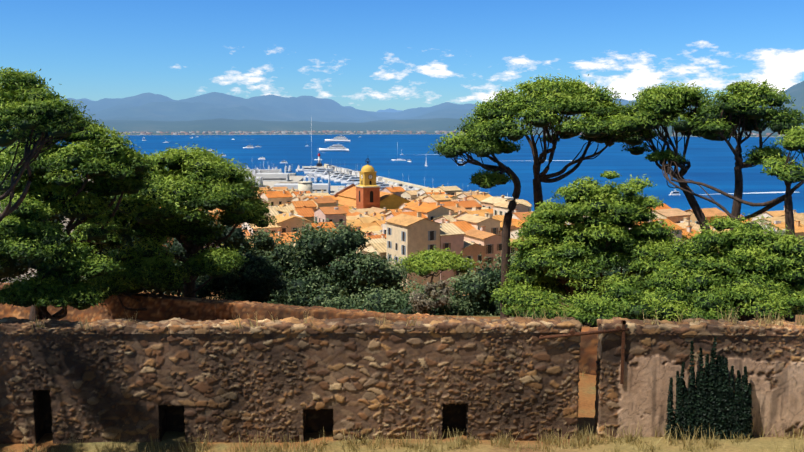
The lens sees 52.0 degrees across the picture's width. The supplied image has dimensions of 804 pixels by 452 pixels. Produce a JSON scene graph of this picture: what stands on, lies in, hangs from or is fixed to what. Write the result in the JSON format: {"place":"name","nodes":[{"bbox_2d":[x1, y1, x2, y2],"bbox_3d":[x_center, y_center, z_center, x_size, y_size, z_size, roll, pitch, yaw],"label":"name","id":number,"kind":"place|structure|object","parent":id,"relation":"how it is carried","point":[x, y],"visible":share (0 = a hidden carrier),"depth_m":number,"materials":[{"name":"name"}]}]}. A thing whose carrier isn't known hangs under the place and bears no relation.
{"place":"outdoors","nodes":[
{"label":"outdoors","id":0,"kind":"place"},
{"bbox_2d":[334,180,354,196],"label":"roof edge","id":1,"kind":"object","parent":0,"point":[343,190],"visible":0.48,"depth_m":370.38,"materials":[{"name":"orange tile"}]},
{"bbox_2d":[355,158,380,208],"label":"church bell tower","id":2,"kind":"structure","parent":0,"point":[367,192],"depth_m":327.72,"materials":[{"name":"orange paint"}]},
{"bbox_2d":[0,81,803,451],"bbox_3d":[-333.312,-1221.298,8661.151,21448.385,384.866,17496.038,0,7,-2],"label":"ground","id":3,"kind":"structure","parent":0,"point":[152,113],"depth_m":3934.68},
{"bbox_2d":[0,66,101,221],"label":"pine","id":4,"kind":"object","parent":3,"relation":"on","point":[30,105],"visible":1,"depth_m":23.42,"materials":[{"name":"green plant"}]},
{"bbox_2d":[0,193,125,319],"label":"pine","id":5,"kind":"object","parent":3,"relation":"on","point":[33,242],"visible":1,"depth_m":29.58,"materials":[{"name":"green plant"}]},
{"bbox_2d":[0,120,157,320],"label":"pine","id":6,"kind":"object","parent":3,"relation":"on","point":[109,166],"visible":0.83,"depth_m":33.73,"materials":[{"name":"green plant"}]},
{"bbox_2d":[0,173,262,298],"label":"shrubs","id":7,"kind":"object","parent":3,"relation":"on","point":[235,239],"visible":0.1,"depth_m":58.03,"materials":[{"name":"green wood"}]},
{"bbox_2d":[86,237,250,310],"bbox_3d":[-11.114,3.207,38.455,8.196,5.495,4.435,0,7,-2],"label":"bush","id":8,"kind":"object","parent":3,"relation":"on","point":[152,269],"visible":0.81,"depth_m":37.98,"materials":[{"name":"green plant"}]},
{"bbox_2d":[70,143,276,297],"bbox_3d":[-11.483,0.945,41.606,10.137,10.174,8.268,0,7,-2],"label":"pine","id":9,"kind":"object","parent":3,"relation":"on","point":[183,189],"visible":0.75,"depth_m":40.01,"materials":[{"name":"green plant"}]},
{"bbox_2d":[181,244,286,319],"bbox_3d":[-9.608,3.579,46.575,6.180,5.264,4.383,0,7,-2],"label":"bush","id":10,"kind":"object","parent":3,"relation":"on","point":[255,281],"visible":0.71,"depth_m":45.76,"materials":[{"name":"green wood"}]},
{"bbox_2d":[242,168,345,194],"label":"port buildings","id":11,"kind":"structure","parent":3,"relation":"on","point":[271,178],"depth_m":566.44,"materials":[{"name":"beige stone"}]},
{"bbox_2d":[0,282,597,374],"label":"citadel wall","id":12,"kind":"structure","parent":3,"relation":"on","point":[164,307],"depth_m":36.97,"materials":[{"name":"stone"}]},
{"bbox_2d":[221,227,437,314],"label":"bushes","id":13,"kind":"object","parent":3,"relation":"on","point":[379,301],"visible":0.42,"depth_m":61.67,"materials":[{"name":"green plant"}]},
{"bbox_2d":[263,214,414,306],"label":"bush","id":14,"kind":"object","parent":3,"relation":"on","point":[316,250],"visible":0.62,"depth_m":76.67,"materials":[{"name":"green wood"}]},
{"bbox_2d":[336,186,410,209],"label":"church nave","id":15,"kind":"structure","parent":3,"relation":"on","point":[387,200],"depth_m":337.72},
{"bbox_2d":[0,421,803,451],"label":"grass tufts","id":16,"kind":"object","parent":3,"relation":"on","point":[577,444],"visible":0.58,"depth_m":23.91,"materials":[{"name":"plant"}]},
{"bbox_2d":[0,327,803,444],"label":"citadel wall","id":17,"kind":"structure","parent":3,"relation":"on","point":[92,388],"depth_m":24.29,"materials":[{"name":"brown stone"}]},
{"bbox_2d":[0,316,803,335],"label":"wall coping","id":18,"kind":"object","parent":17,"relation":"on","point":[429,324],"visible":0.94,"depth_m":24.11,"materials":[{"name":"brown stone"}]},
{"bbox_2d":[32,306,803,329],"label":"grass","id":19,"kind":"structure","parent":17,"relation":"on","point":[767,321],"depth_m":24.33,"materials":[{"name":"green plant"}]},
{"bbox_2d":[539,320,628,383],"bbox_3d":[5.327,3.715,24.216,2.645,1.900,0.161,0,7,-2],"label":"pipe","id":20,"kind":"object","parent":17,"relation":"attached to","point":[623,329],"visible":0.96,"depth_m":24.10,"materials":[{"name":"brown metal"}]},
{"bbox_2d":[665,337,753,439],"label":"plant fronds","id":21,"kind":"object","parent":17,"relation":"attached to","point":[710,402],"visible":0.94,"depth_m":24.01,"materials":[{"name":"green plant"}]},
{"bbox_2d":[408,280,455,314],"bbox_3d":[1.921,5.044,55.831,3.383,2.799,2.034,2,7,12],"label":"dry shrub","id":22,"kind":"object","parent":3,"relation":"on","point":[420,301],"visible":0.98,"depth_m":55.60,"materials":[{"name":"grey plant"}]},
{"bbox_2d":[392,246,479,282],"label":"pine","id":23,"kind":"object","parent":3,"relation":"on","point":[422,263],"visible":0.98,"depth_m":114.89,"materials":[{"name":"green plant"}]},
{"bbox_2d":[112,130,784,136],"bbox_3d":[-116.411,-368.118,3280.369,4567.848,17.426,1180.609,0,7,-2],"label":"shore town","id":24,"kind":"object","parent":3,"relation":"on","point":[266,132],"visible":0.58,"depth_m":3463.89},
{"bbox_2d":[402,250,531,316],"bbox_3d":[5.614,5.117,58.850,11.330,6.905,6.387,0,7,-2],"label":"bush","id":25,"kind":"object","parent":3,"relation":"on","point":[479,286],"visible":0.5,"depth_m":57.80,"materials":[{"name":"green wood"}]},
{"bbox_2d":[427,129,522,318],"bbox_3d":[4.268,0.031,50.363,5.197,12.132,5.128,-7,10,-44],"label":"pine","id":26,"kind":"object","parent":3,"relation":"on","point":[455,146],"visible":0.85,"depth_m":49.26,"materials":[{"name":"green plant"}]},
{"bbox_2d":[160,185,803,286],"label":"town houses","id":27,"kind":"structure","parent":3,"relation":"on","point":[457,220],"depth_m":214.06,"materials":[{"name":"paint"}]},
{"bbox_2d":[454,73,653,291],"bbox_3d":[9.369,-1.488,51.382,12.058,15.781,10.490,0,7,-2],"label":"pine","id":28,"kind":"object","parent":3,"relation":"on","point":[543,103],"visible":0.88,"depth_m":48.76,"materials":[{"name":"green plant"}]},
{"bbox_2d":[499,170,687,327],"bbox_3d":[9.621,1.576,40.477,9.623,8.639,7.973,0,7,-2],"label":"pine","id":29,"kind":"object","parent":3,"relation":"on","point":[554,250],"visible":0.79,"depth_m":38.61,"materials":[{"name":"green plant"}]},
{"bbox_2d":[508,234,763,320],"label":"shrubs","id":30,"kind":"object","parent":3,"relation":"on","point":[618,270],"visible":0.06,"depth_m":46.24,"materials":[{"name":"green plant"}]},
{"bbox_2d":[488,279,803,326],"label":"hedge","id":31,"kind":"object","parent":3,"relation":"on","point":[620,300],"visible":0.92,"depth_m":31.65,"materials":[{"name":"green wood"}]},
{"bbox_2d":[603,78,743,232],"bbox_3d":[14.826,-0.886,44.993,7.670,14.207,6.788,0,7,-2],"label":"pine","id":32,"kind":"object","parent":3,"relation":"on","point":[649,112],"visible":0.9,"depth_m":43.43,"materials":[{"name":"green plant"}]},
{"bbox_2d":[637,212,803,321],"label":"bush","id":33,"kind":"object","parent":3,"relation":"on","point":[754,252],"visible":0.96,"depth_m":32.74,"materials":[{"name":"green plant"}]},
{"bbox_2d":[643,125,803,321],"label":"pine","id":34,"kind":"object","parent":3,"relation":"on","point":[787,173],"visible":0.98,"depth_m":36.63,"materials":[{"name":"green plant"}]},
{"bbox_2d":[692,79,803,320],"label":"pine","id":35,"kind":"object","parent":3,"relation":"on","point":[743,101],"visible":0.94,"depth_m":40.85,"materials":[{"name":"green plant"}]},
{"bbox_2d":[0,0,803,111],"label":"sky","id":36,"kind":"structure","parent":0,"point":[366,55],"materials":[{"name":"blue"}]},
{"bbox_2d":[2,134,803,215],"bbox_3d":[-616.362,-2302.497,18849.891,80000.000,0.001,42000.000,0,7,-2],"label":"sea water","id":37,"kind":"structure","parent":0,"point":[712,163],"depth_m":979.67,"materials":[{"name":"blue liquid"}]},
{"bbox_2d":[319,144,348,151],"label":"yacht","id":38,"kind":"object","parent":37,"relation":"on","point":[336,148],"visible":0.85,"depth_m":1323.52,"materials":[{"name":"white"}]},
{"bbox_2d":[325,135,350,141],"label":"yacht","id":39,"kind":"object","parent":37,"relation":"on","point":[341,138],"visible":0.85,"depth_m":1991.99,"materials":[{"name":"white"}]},
{"bbox_2d":[245,127,433,190],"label":"boats","id":40,"kind":"object","parent":37,"relation":"on","point":[336,176],"visible":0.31,"depth_m":655.98,"materials":[{"name":"white"}]},
{"bbox_2d":[392,142,405,160],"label":"sail boat","id":41,"kind":"object","parent":37,"relation":"on","point":[397,155],"visible":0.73,"depth_m":995.18,"materials":[{"name":"white"}]},
{"bbox_2d":[302,164,531,211],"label":"harbour mole","id":42,"kind":"object","parent":37,"relation":"in","point":[397,181],"visible":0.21,"depth_m":579.66,"materials":[{"name":"grey concrete"}]},
{"bbox_2d":[316,153,321,166],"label":"lighthouse","id":43,"kind":"object","parent":42,"relation":"on","point":[319,164],"visible":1,"depth_m":824.59,"materials":[{"name":"white"}]},
{"bbox_2d":[327,160,507,196],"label":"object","id":44,"kind":"object","parent":42,"relation":"on","point":[353,172],"visible":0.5,"depth_m":685.66,"materials":[{"name":"white"}]},
{"bbox_2d":[424,154,796,194],"bbox_3d":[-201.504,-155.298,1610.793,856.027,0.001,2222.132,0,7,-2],"label":"boats","id":45,"kind":"object","parent":37,"relation":"on","point":[698,194],"visible":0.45,"depth_m":540.23,"materials":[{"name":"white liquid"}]},
{"bbox_2d":[669,189,679,195],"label":"motor boat","id":46,"kind":"object","parent":37,"relation":"on","point":[673,193],"visible":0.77,"depth_m":518.02,"materials":[{"name":"white plastic"}]},
{"bbox_2d":[227,134,734,136],"bbox_3d":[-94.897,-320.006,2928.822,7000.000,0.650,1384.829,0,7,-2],"label":"beach","id":47,"kind":"structure","parent":0,"point":[312,134],"depth_m":3297.06,"materials":[{"name":"beige sand"}]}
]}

